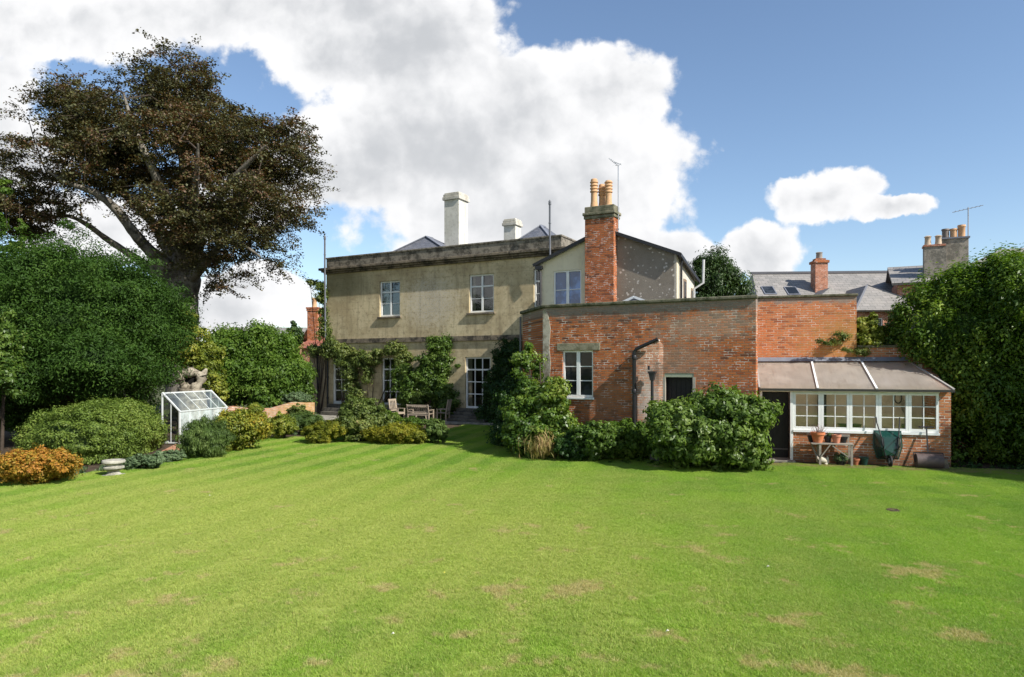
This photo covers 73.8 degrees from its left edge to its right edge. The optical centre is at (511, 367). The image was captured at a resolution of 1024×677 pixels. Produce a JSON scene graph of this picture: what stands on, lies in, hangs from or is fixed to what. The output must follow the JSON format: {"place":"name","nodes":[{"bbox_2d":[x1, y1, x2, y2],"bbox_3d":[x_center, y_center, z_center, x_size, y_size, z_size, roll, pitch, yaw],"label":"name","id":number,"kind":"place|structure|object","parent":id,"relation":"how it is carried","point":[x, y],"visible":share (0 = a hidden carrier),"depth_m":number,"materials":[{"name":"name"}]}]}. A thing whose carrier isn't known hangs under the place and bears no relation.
{"place":"outdoors","nodes":[
{"label":"outdoors","id":0,"kind":"place"},
{"bbox_2d":[163,444,178,450],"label":"path","id":1,"kind":"structure","parent":0,"point":[173,448],"depth_m":23.45,"materials":[{"name":"brick"}]},
{"bbox_2d":[161,390,227,443],"bbox_3d":[-12.091,1.842,26.144,0.798,1.876,2.795,0,0,12],"label":"greenhouse","id":2,"kind":"object","parent":1,"relation":"on","point":[188,415],"visible":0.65,"depth_m":25.67,"materials":[{"name":"metal"}]},
{"bbox_2d":[212,327,306,397],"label":"long barn","id":3,"kind":"structure","parent":0,"point":[304,329],"depth_m":64.75,"materials":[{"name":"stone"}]},
{"bbox_2d":[315,414,492,424],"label":"terrace","id":4,"kind":"structure","parent":0,"point":[327,417],"depth_m":33.63,"materials":[{"name":"stone"}]},
{"bbox_2d":[388,398,404,417],"bbox_3d":[-5.861,2.148,34.629,0.644,1.104,0.610,0,0,28],"label":"garden chair","id":5,"kind":"object","parent":4,"relation":"on","point":[395,406],"visible":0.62,"depth_m":34.71,"materials":[{"name":"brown wood"}]},
{"bbox_2d":[406,404,433,419],"bbox_3d":[-4.515,2.257,33.543,1.230,0.885,0.643,0,0,22],"label":"garden bench","id":6,"kind":"object","parent":4,"relation":"on","point":[423,413],"visible":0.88,"depth_m":33.34,"materials":[{"name":"brown wood"}]},
{"bbox_2d":[436,399,451,421],"bbox_3d":[-3.393,2.148,34.184,0.644,1.104,0.560,0,0,15],"label":"garden chair","id":7,"kind":"object","parent":4,"relation":"on","point":[448,408],"visible":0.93,"depth_m":34.08,"materials":[{"name":"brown wood"}]},
{"bbox_2d":[0,412,1016,480],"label":"soil","id":8,"kind":"structure","parent":0,"point":[8,444],"depth_m":24.53,"materials":[{"name":"brown soil"}]},
{"bbox_2d":[0,177,28,254],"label":"young tree","id":9,"kind":"object","parent":8,"relation":"on","point":[8,191],"visible":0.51,"depth_m":29.00,"materials":[{"name":"green plant"}]},
{"bbox_2d":[0,308,32,452],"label":"leafy shrub","id":10,"kind":"object","parent":8,"relation":"on","point":[7,330],"visible":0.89,"depth_m":22.13,"materials":[{"name":"green plant"}]},
{"bbox_2d":[9,394,173,464],"bbox_3d":[-13.249,1.848,21.641,3.715,2.027,5.480,0,0,0],"label":"clipped hedge","id":11,"kind":"object","parent":8,"relation":"on","point":[99,430],"visible":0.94,"depth_m":20.11,"materials":[{"name":"green plant"}]},
{"bbox_2d":[0,218,214,435],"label":"yew tree","id":12,"kind":"object","parent":8,"relation":"on","point":[94,323],"visible":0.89,"depth_m":24.10,"materials":[{"name":"green plant"}]},
{"bbox_2d":[0,27,338,419],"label":"copper beech","id":13,"kind":"object","parent":8,"relation":"on","point":[253,171],"visible":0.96,"depth_m":35.27,"materials":[{"name":"brown plant"}]},
{"bbox_2d":[175,366,209,434],"bbox_3d":[-13.567,1.414,29.150,1.526,2.996,1.491,0,0,0],"label":"hollow stump","id":14,"kind":"object","parent":8,"relation":"on","point":[196,382],"visible":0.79,"depth_m":28.79,"materials":[{"name":"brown wood"}]},
{"bbox_2d":[167,310,229,400],"bbox_3d":[-14.394,-0.029,31.556,3.124,5.762,2.737,0,0,0],"label":"golden tree","id":15,"kind":"object","parent":8,"relation":"on","point":[203,353],"visible":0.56,"depth_m":30.92,"materials":[{"name":"green plant"}]},
{"bbox_2d":[193,318,317,405],"bbox_3d":[-13.272,0.153,35.054,6.429,5.403,5.477,0,0,0],"label":"garden tree","id":16,"kind":"object","parent":8,"relation":"on","point":[259,353],"visible":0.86,"depth_m":33.88,"materials":[{"name":"green plant"}]},
{"bbox_2d":[246,402,268,422],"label":"leafy bush","id":17,"kind":"object","parent":8,"relation":"on","point":[255,407],"visible":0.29,"depth_m":31.09,"materials":[{"name":"green plant"}]},
{"bbox_2d":[246,379,278,407],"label":"leafy bush","id":18,"kind":"object","parent":8,"relation":"on","point":[261,396],"visible":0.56,"depth_m":31.85,"materials":[{"name":"green plant"}]},
{"bbox_2d":[212,402,314,418],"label":"garden wall","id":19,"kind":"structure","parent":8,"relation":"on","point":[273,411],"depth_m":31.93,"materials":[{"name":"brick"}]},
{"bbox_2d":[280,390,312,402],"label":"wall top plant","id":20,"kind":"object","parent":8,"relation":"on","point":[299,396],"depth_m":32.71,"materials":[{"name":"green plant"}]},
{"bbox_2d":[284,403,310,416],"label":"border plant","id":21,"kind":"object","parent":8,"relation":"on","point":[293,409],"visible":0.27,"depth_m":31.55,"materials":[{"name":"green plant"}]},
{"bbox_2d":[290,410,324,431],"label":"lavender clump","id":22,"kind":"object","parent":8,"relation":"on","point":[306,418],"visible":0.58,"depth_m":28.30,"materials":[{"name":"green plant"}]},
{"bbox_2d":[299,359,317,405],"bbox_3d":[-11.047,1.177,36.318,1.663,3.353,2.397,0,0,0],"label":"garden tree","id":23,"kind":"object","parent":8,"relation":"on","point":[309,391],"visible":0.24,"depth_m":35.93,"materials":[{"name":"green plant"}]},
{"bbox_2d":[306,346,325,413],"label":"stone annexe","id":24,"kind":"structure","parent":8,"relation":"on","point":[319,360],"depth_m":39.90,"materials":[{"name":"black stone"}]},
{"bbox_2d":[385,410,404,422],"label":"leafy bush","id":25,"kind":"object","parent":8,"relation":"on","point":[392,413],"visible":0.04,"depth_m":28.00,"materials":[{"name":"green plant"}]},
{"bbox_2d":[403,415,425,426],"bbox_3d":[-4.585,2.522,31.578,1.182,0.616,0.972,0,0,32],"label":"box ball","id":26,"kind":"object","parent":8,"relation":"on","point":[416,420],"visible":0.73,"depth_m":31.34,"materials":[{"name":"green plant"}]},
{"bbox_2d":[387,332,462,419],"bbox_3d":[-4.614,0.497,35.680,4.458,4.653,2.212,0,0,25],"label":"shrub","id":27,"kind":"object","parent":8,"relation":"on","point":[425,383],"visible":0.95,"depth_m":35.36,"materials":[{"name":"green plant"}]},
{"bbox_2d":[318,191,575,422],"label":"stone house","id":28,"kind":"structure","parent":8,"relation":"on","point":[473,300],"depth_m":36.36,"materials":[{"name":"paint"}]},
{"bbox_2d":[304,278,335,413],"bbox_3d":[-11.063,-1.226,39.665,2.432,7.969,1.465,0,0,31],"label":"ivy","id":29,"kind":"object","parent":28,"relation":"attached to","point":[317,284],"visible":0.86,"depth_m":39.53,"materials":[{"name":"green plant"}]},
{"bbox_2d":[333,362,348,403],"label":"french window","id":30,"kind":"structure","parent":28,"relation":"in","point":[336,386],"depth_m":39.45,"materials":[{"name":"white paint"}]},
{"bbox_2d":[319,337,368,402],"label":"climbing rose","id":31,"kind":"object","parent":28,"relation":"attached to","point":[350,361],"visible":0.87,"depth_m":38.28,"materials":[{"name":"green plant"}]},
{"bbox_2d":[358,339,413,404],"bbox_3d":[-6.909,0.621,37.278,3.703,4.301,1.372,0,0,28],"label":"climbing rose","id":32,"kind":"object","parent":28,"relation":"attached to","point":[398,351],"visible":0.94,"depth_m":37.31,"materials":[{"name":"green plant"}]},
{"bbox_2d":[377,280,400,318],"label":"window","id":33,"kind":"structure","parent":28,"relation":"in","point":[397,315],"depth_m":37.63,"materials":[{"name":"white paint"}]},
{"bbox_2d":[383,358,400,404],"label":"french window","id":34,"kind":"structure","parent":28,"relation":"in","point":[384,369],"depth_m":37.83,"materials":[{"name":"white paint"}]},
{"bbox_2d":[466,357,489,407],"bbox_3d":[-1.697,0.785,35.014,1.500,2.630,0.070,0,0,28],"label":"french window","id":35,"kind":"structure","parent":28,"relation":"in","point":[467,358],"depth_m":35.12,"materials":[{"name":"white paint"}]},
{"bbox_2d":[466,273,494,314],"bbox_3d":[-1.551,-3.730,34.816,1.660,2.060,0.280,0,0,28],"label":"window","id":36,"kind":"structure","parent":28,"relation":"in","point":[482,286],"depth_m":34.88,"materials":[{"name":"white paint"}]},
{"bbox_2d":[470,337,519,422],"bbox_3d":[-0.564,0.641,33.564,3.297,4.405,2.009,0,0,24],"label":"ivy","id":37,"kind":"object","parent":28,"relation":"attached to","point":[501,368],"visible":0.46,"depth_m":33.42,"materials":[{"name":"green plant"}]},
{"bbox_2d":[535,270,539,306],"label":"window","id":38,"kind":"structure","parent":28,"relation":"in","point":[536,280],"depth_m":33.46,"materials":[{"name":"white paint"}]},
{"bbox_2d":[483,374,520,447],"bbox_3d":[-0.094,1.534,24.610,1.884,2.641,2.710,0,0,0],"label":"dark laurel","id":39,"kind":"object","parent":8,"relation":"on","point":[512,385],"visible":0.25,"depth_m":24.15,"materials":[{"name":"green plant"}]},
{"bbox_2d":[496,341,582,457],"bbox_3d":[0.941,0.983,21.775,2.914,3.739,2.626,0,0,0],"label":"climbing shrub","id":40,"kind":"object","parent":8,"relation":"on","point":[538,406],"visible":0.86,"depth_m":21.41,"materials":[{"name":"green plant"}]},
{"bbox_2d":[532,158,704,304],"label":"rendered wing","id":41,"kind":"structure","parent":8,"relation":"on","point":[604,259],"depth_m":28.23,"materials":[{"name":"grey paint"}]},
{"bbox_2d":[554,270,580,303],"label":"window","id":42,"kind":"structure","parent":41,"relation":"in","point":[567,284],"depth_m":29.44,"materials":[{"name":"glass"}]},
{"bbox_2d":[683,279,686,297],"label":"window","id":43,"kind":"structure","parent":41,"relation":"in","point":[684,280],"depth_m":28.14,"materials":[{"name":"white glass"}]},
{"bbox_2d":[642,381,784,471],"bbox_3d":[5.472,1.619,18.946,3.694,2.471,2.770,0,0,0],"label":"laurel bush","id":44,"kind":"object","parent":8,"relation":"on","point":[719,428],"visible":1,"depth_m":18.16,"materials":[{"name":"green plant"}]},
{"bbox_2d":[688,242,760,297],"bbox_3d":[11.369,-2.045,37.876,4.148,9.794,4.183,0,0,-18],"label":"conifer tree","id":45,"kind":"object","parent":8,"relation":"on","point":[720,274],"visible":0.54,"depth_m":37.40,"materials":[{"name":"green plant"}]},
{"bbox_2d":[758,293,857,396],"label":"garden wall","id":46,"kind":"structure","parent":8,"relation":"on","point":[793,325],"depth_m":22.04,"materials":[{"name":"orange brick"}]},
{"bbox_2d":[815,324,894,361],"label":"wall shrub","id":47,"kind":"object","parent":8,"relation":"on","point":[858,350],"visible":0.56,"depth_m":21.52,"materials":[{"name":"green plant"}]},
{"bbox_2d":[758,357,954,467],"bbox_3d":[10.118,1.235,20.602,5.131,3.130,2.372,0,0,17],"label":"lean to","id":48,"kind":"object","parent":8,"relation":"on","point":[862,392],"visible":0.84,"depth_m":20.26,"materials":[{"name":"brick"}]},
{"bbox_2d":[762,391,789,458],"bbox_3d":[8.014,1.740,20.665,0.850,2.000,0.399,0,0,17],"label":"door","id":49,"kind":"structure","parent":48,"relation":"in","point":[780,434],"depth_m":20.77,"materials":[{"name":"paint"}]},
{"bbox_2d":[793,392,820,429],"bbox_3d":[8.727,1.282,20.190,0.758,1.112,0.070,0,0,17],"label":"window","id":50,"kind":"structure","parent":48,"relation":"in","point":[806,427],"depth_m":20.18,"materials":[{"name":"white paint"}]},
{"bbox_2d":[817,394,825,426],"bbox_3d":[9.844,1.275,21.673,0.260,1.250,0.030,0,0,17],"label":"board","id":51,"kind":"object","parent":48,"relation":"on","point":[824,410],"visible":0.14,"depth_m":21.64,"materials":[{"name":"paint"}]},
{"bbox_2d":[821,392,849,430],"bbox_3d":[9.453,1.282,19.968,0.758,1.112,0.070,0,0,17],"label":"window","id":52,"kind":"structure","parent":48,"relation":"in","point":[847,428],"depth_m":19.93,"materials":[{"name":"white paint"}]},
{"bbox_2d":[838,423,861,427],"bbox_3d":[10.533,1.830,21.295,0.634,0.140,0.300,0,0,17],"label":"seed tray","id":53,"kind":"object","parent":48,"relation":"on","point":[853,425],"visible":0.56,"depth_m":21.13,"materials":[{"name":"green plant"}]},
{"bbox_2d":[850,392,878,430],"bbox_3d":[10.184,1.282,19.745,0.758,1.112,0.070,0,0,17],"label":"window","id":54,"kind":"structure","parent":48,"relation":"in","point":[876,406],"depth_m":19.72,"materials":[{"name":"white paint"}]},
{"bbox_2d":[879,393,908,431],"bbox_3d":[10.910,1.282,19.522,0.758,1.112,0.070,0,0,17],"label":"window","id":55,"kind":"structure","parent":48,"relation":"in","point":[906,406],"depth_m":19.49,"materials":[{"name":"white paint"}]},
{"bbox_2d":[894,395,902,403],"bbox_3d":[11.937,0.949,21.096,0.243,0.362,0.044,0,0,17],"label":"cord coil","id":56,"kind":"object","parent":48,"relation":"hanging from","point":[900,400],"visible":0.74,"depth_m":21.08,"materials":[{"name":"black metal"}]},
{"bbox_2d":[901,400,904,428],"bbox_3d":[12.134,1.450,21.057,0.220,0.900,0.220,0,0,17],"label":"tool","id":57,"kind":"object","parent":48,"relation":"hanging from","point":[903,410],"visible":0.45,"depth_m":21.05,"materials":[{"name":"metal"}]},
{"bbox_2d":[909,393,938,432],"bbox_3d":[11.642,1.282,19.299,0.758,1.112,0.070,0,0,17],"label":"window","id":58,"kind":"structure","parent":48,"relation":"in","point":[936,430],"depth_m":19.28,"materials":[{"name":"white paint"}]},
{"bbox_2d":[857,312,890,348],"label":"wall shrub","id":59,"kind":"object","parent":8,"relation":"on","point":[870,330],"visible":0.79,"depth_m":21.56,"materials":[{"name":"green plant"}]},
{"bbox_2d":[857,345,996,460],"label":"garden wall","id":60,"kind":"structure","parent":8,"relation":"on","point":[885,351],"depth_m":21.34,"materials":[{"name":"brick"}]},
{"bbox_2d":[951,450,968,467],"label":"wild plant","id":61,"kind":"object","parent":8,"relation":"on","point":[956,453],"visible":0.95,"depth_m":19.09,"materials":[{"name":"green plant"}]},
{"bbox_2d":[949,460,1023,469],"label":"ground cover","id":62,"kind":"object","parent":8,"relation":"on","point":[1004,465],"visible":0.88,"depth_m":18.91,"materials":[{"name":"green plant"}]},
{"bbox_2d":[0,424,1023,676],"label":"lawn","id":63,"kind":"structure","parent":0,"point":[413,643],"depth_m":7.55,"materials":[{"name":"green plant"}]},
{"bbox_2d":[0,442,83,484],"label":"orange shrub","id":64,"kind":"object","parent":63,"relation":"on","point":[38,465],"visible":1,"depth_m":16.09,"materials":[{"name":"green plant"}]},
{"bbox_2d":[101,459,125,475],"bbox_3d":[-10.331,2.610,17.693,0.560,0.420,0.560,0,0,0],"label":"stone urn","id":65,"kind":"object","parent":63,"relation":"on","point":[113,467],"visible":0.93,"depth_m":17.55,"materials":[{"name":"white stone"}]},
{"bbox_2d":[122,453,164,469],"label":"border plant","id":66,"kind":"object","parent":63,"relation":"on","point":[140,461],"visible":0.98,"depth_m":18.60,"materials":[{"name":"green plant"}]},
{"bbox_2d":[0,430,300,478],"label":"ground cover","id":67,"kind":"object","parent":63,"relation":"on","point":[103,465],"visible":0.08,"depth_m":18.25,"materials":[{"name":"plant"}]},
{"bbox_2d":[152,449,187,462],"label":"border plant","id":68,"kind":"object","parent":63,"relation":"on","point":[171,455],"visible":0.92,"depth_m":20.10,"materials":[{"name":"green plant"}]},
{"bbox_2d":[172,414,240,457],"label":"rosemary bush","id":69,"kind":"object","parent":63,"relation":"on","point":[202,438],"visible":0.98,"depth_m":20.98,"materials":[{"name":"green plant"}]},
{"bbox_2d":[215,405,274,451],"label":"golden shrub","id":70,"kind":"object","parent":63,"relation":"on","point":[248,427],"visible":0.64,"depth_m":22.66,"materials":[{"name":"yellow plant"}]},
{"bbox_2d":[266,411,298,438],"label":"border plant","id":71,"kind":"object","parent":63,"relation":"on","point":[284,424],"visible":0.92,"depth_m":26.57,"materials":[{"name":"green plant"}]},
{"bbox_2d":[300,418,348,443],"bbox_3d":[-6.961,2.343,25.287,1.900,0.973,1.821,0,0,0],"label":"heather mound","id":72,"kind":"object","parent":63,"relation":"on","point":[320,431],"visible":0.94,"depth_m":24.97,"materials":[{"name":"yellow plant"}]},
{"bbox_2d":[333,394,399,440],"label":"rose bush","id":73,"kind":"object","parent":63,"relation":"on","point":[356,415],"visible":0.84,"depth_m":25.50,"materials":[{"name":"green plant"}]},
{"bbox_2d":[360,420,429,443],"bbox_3d":[-4.284,2.329,25.104,2.648,1.009,1.931,0,0,0],"label":"heather mound","id":74,"kind":"object","parent":63,"relation":"on","point":[396,432],"visible":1,"depth_m":24.64,"materials":[{"name":"yellow plant"}]},
{"bbox_2d":[422,417,448,442],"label":"dark bush","id":75,"kind":"object","parent":63,"relation":"on","point":[437,429],"visible":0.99,"depth_m":24.87,"materials":[{"name":"green plant"}]},
{"bbox_2d":[496,632,528,645],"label":"grass","id":76,"kind":"structure","parent":63,"relation":"on","point":[509,639],"depth_m":6.99,"materials":[{"name":"beige plant"}]},
{"bbox_2d":[512,426,561,460],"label":"dry grass clump","id":77,"kind":"object","parent":63,"relation":"on","point":[542,447],"visible":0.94,"depth_m":20.50,"materials":[{"name":"beige plant"}]},
{"bbox_2d":[552,430,586,461],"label":"evergreen shrub","id":78,"kind":"object","parent":63,"relation":"on","point":[565,447],"visible":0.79,"depth_m":20.20,"materials":[{"name":"green plant"}]},
{"bbox_2d":[569,420,627,460],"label":"evergreen shrub","id":79,"kind":"object","parent":63,"relation":"on","point":[597,440],"visible":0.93,"depth_m":19.99,"materials":[{"name":"green plant"}]},
{"bbox_2d":[506,448,727,467],"bbox_3d":[3.243,2.663,20.535,7.833,0.295,1.712,0,0,21],"label":"ground cover","id":80,"kind":"object","parent":63,"relation":"on","point":[626,461],"visible":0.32,"depth_m":20.00,"materials":[{"name":"green plant"}]},
{"bbox_2d":[611,418,651,458],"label":"evergreen shrub","id":81,"kind":"object","parent":63,"relation":"on","point":[635,442],"visible":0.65,"depth_m":20.39,"materials":[{"name":"green plant"}]},
{"bbox_2d":[520,295,757,461],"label":"brick outbuilding","id":82,"kind":"structure","parent":63,"relation":"on","point":[629,358],"depth_m":21.27,"materials":[{"name":"red brick"}]},
{"bbox_2d":[563,350,593,399],"bbox_3d":[2.180,0.245,22.504,1.170,1.610,0.180,0,0,28],"label":"window","id":83,"kind":"structure","parent":82,"relation":"in","point":[577,364],"depth_m":22.53,"materials":[{"name":"white paint"}]},
{"bbox_2d":[667,377,692,402],"bbox_3d":[5.227,1.350,21.116,0.896,2.100,0.113,0,0,28],"label":"door","id":84,"kind":"structure","parent":82,"relation":"in","point":[676,386],"depth_m":21.14,"materials":[{"name":"paint"}]},
{"bbox_2d":[816,456,828,463],"bbox_3d":[8.937,2.674,19.650,0.335,0.265,0.219,0,0,17],"label":"garden ornament","id":85,"kind":"object","parent":63,"relation":"on","point":[824,460],"visible":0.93,"depth_m":19.57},
{"bbox_2d":[810,434,853,465],"bbox_3d":[9.178,2.370,19.613,1.100,0.860,0.520,0,0,17],"label":"potting bench","id":86,"kind":"object","parent":63,"relation":"on","point":[818,454],"visible":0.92,"depth_m":19.50,"materials":[{"name":"grey wood"}]},
{"bbox_2d":[807,435,812,441],"bbox_3d":[8.709,2.080,19.887,0.191,0.180,0.189,0,0,17],"label":"flower pot","id":87,"kind":"object","parent":86,"relation":"on","point":[810,439],"visible":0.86,"depth_m":19.83,"materials":[{"name":"black plastic"}]},
{"bbox_2d":[810,431,824,442],"bbox_3d":[8.839,2.020,19.722,0.403,0.300,0.399,0,0,17],"label":"flower pot","id":88,"kind":"object","parent":86,"relation":"on","point":[817,437],"visible":0.99,"depth_m":19.60,"materials":[{"name":"ceramic"}]},
{"bbox_2d":[810,423,823,432],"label":"dry plant","id":89,"kind":"object","parent":88,"relation":"on","point":[818,428],"visible":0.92,"depth_m":19.72,"materials":[{"name":"brown plant"}]},
{"bbox_2d":[824,436,831,442],"bbox_3d":[9.120,2.080,19.720,0.212,0.180,0.210,0,0,17],"label":"flower pot","id":90,"kind":"object","parent":86,"relation":"on","point":[827,439],"visible":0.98,"depth_m":19.66,"materials":[{"name":"black plastic"}]},
{"bbox_2d":[831,434,840,442],"bbox_3d":[9.317,2.050,19.597,0.265,0.240,0.262,0,0,17],"label":"flower pot","id":91,"kind":"object","parent":86,"relation":"on","point":[836,438],"visible":1,"depth_m":19.52,"materials":[{"name":"orange ceramic"}]},
{"bbox_2d":[840,437,847,442],"bbox_3d":[9.545,2.085,19.652,0.233,0.170,0.231,0,0,17],"label":"flower pot","id":92,"kind":"object","parent":86,"relation":"on","point":[843,439],"visible":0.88,"depth_m":19.57,"materials":[{"name":"black plastic"}]},
{"bbox_2d":[832,452,850,464],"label":"potted plant","id":93,"kind":"object","parent":63,"relation":"on","point":[840,459],"visible":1,"depth_m":19.42,"materials":[{"name":"green plant"}]},
{"bbox_2d":[853,458,859,464],"bbox_3d":[9.808,2.700,19.509,0.276,0.200,0.273,0,0,17],"label":"flower pot","id":94,"kind":"object","parent":63,"relation":"on","point":[856,461],"visible":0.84,"depth_m":19.41,"materials":[{"name":"ceramic"}]},
{"bbox_2d":[859,457,868,465],"bbox_3d":[10.036,2.680,19.461,0.254,0.240,0.252,0,0,17],"label":"flower pot","id":95,"kind":"object","parent":63,"relation":"on","point":[864,461],"visible":0.98,"depth_m":19.38,"materials":[{"name":"green plastic"}]},
{"bbox_2d":[873,417,902,466],"bbox_3d":[10.646,2.106,19.239,0.771,1.379,0.598,0,0,17],"label":"wheelbarrow","id":96,"kind":"object","parent":63,"relation":"on","point":[888,446],"visible":1,"depth_m":19.24,"materials":[{"name":"green metal"}]},
{"bbox_2d":[886,508,899,511],"bbox_3d":[7.436,2.790,13.327,0.320,0.040,0.312,0,0,0],"label":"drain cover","id":97,"kind":"object","parent":63,"relation":"on","point":[889,509],"visible":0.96,"depth_m":13.31,"materials":[{"name":"grey metal"}]},
{"bbox_2d":[913,426,944,468],"bbox_3d":[11.581,2.231,18.967,0.740,1.137,0.477,0,0,17],"label":"garden roller","id":98,"kind":"object","parent":63,"relation":"on","point":[936,460],"visible":1,"depth_m":18.82,"materials":[{"name":"metal"}]},
{"bbox_2d":[944,458,948,468],"bbox_3d":[11.921,2.656,18.904,0.296,0.288,0.230,0,0,17],"label":"stone block","id":99,"kind":"object","parent":63,"relation":"on","point":[946,465],"depth_m":18.79,"materials":[{"name":"grey stone"}]},
{"bbox_2d":[0,0,1023,339],"label":"sky","id":100,"kind":"structure","parent":0,"point":[780,133],"materials":[{"name":"blue"}]},
{"bbox_2d":[110,385,1023,469],"bbox_3d":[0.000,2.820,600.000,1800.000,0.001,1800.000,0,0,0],"label":"ground","id":101,"kind":"structure","parent":0,"point":[221,404],"depth_m":51.81,"materials":[{"name":"brown soil"}]},
{"bbox_2d":[286,320,304,346],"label":"conifer","id":102,"kind":"object","parent":101,"relation":"on","point":[296,330],"visible":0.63,"depth_m":59.68,"materials":[{"name":"green plant"}]},
{"bbox_2d":[299,298,324,361],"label":"cottage","id":103,"kind":"structure","parent":101,"relation":"on","point":[311,325],"depth_m":60.49,"materials":[{"name":"red brick"}]},
{"bbox_2d":[748,252,893,295],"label":"slate house","id":104,"kind":"structure","parent":101,"relation":"on","point":[819,278],"depth_m":48.08,"materials":[{"name":"grey stone"}]},
{"bbox_2d":[845,284,913,344],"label":"slate house","id":105,"kind":"structure","parent":101,"relation":"on","point":[878,301],"depth_m":42.37,"materials":[{"name":"white paint"}]},
{"bbox_2d":[886,205,982,298],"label":"gabled house","id":106,"kind":"structure","parent":101,"relation":"on","point":[944,248],"depth_m":43.02,"materials":[{"name":"stone"}]},
{"bbox_2d":[882,241,1023,465],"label":"tall hedge","id":107,"kind":"object","parent":101,"relation":"on","point":[963,329],"visible":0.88,"depth_m":19.77,"materials":[{"name":"green plant"}]},
{"bbox_2d":[969,248,1023,265],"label":"distant house","id":108,"kind":"structure","parent":101,"relation":"on","point":[979,260],"depth_m":38.30,"materials":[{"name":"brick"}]}
]}

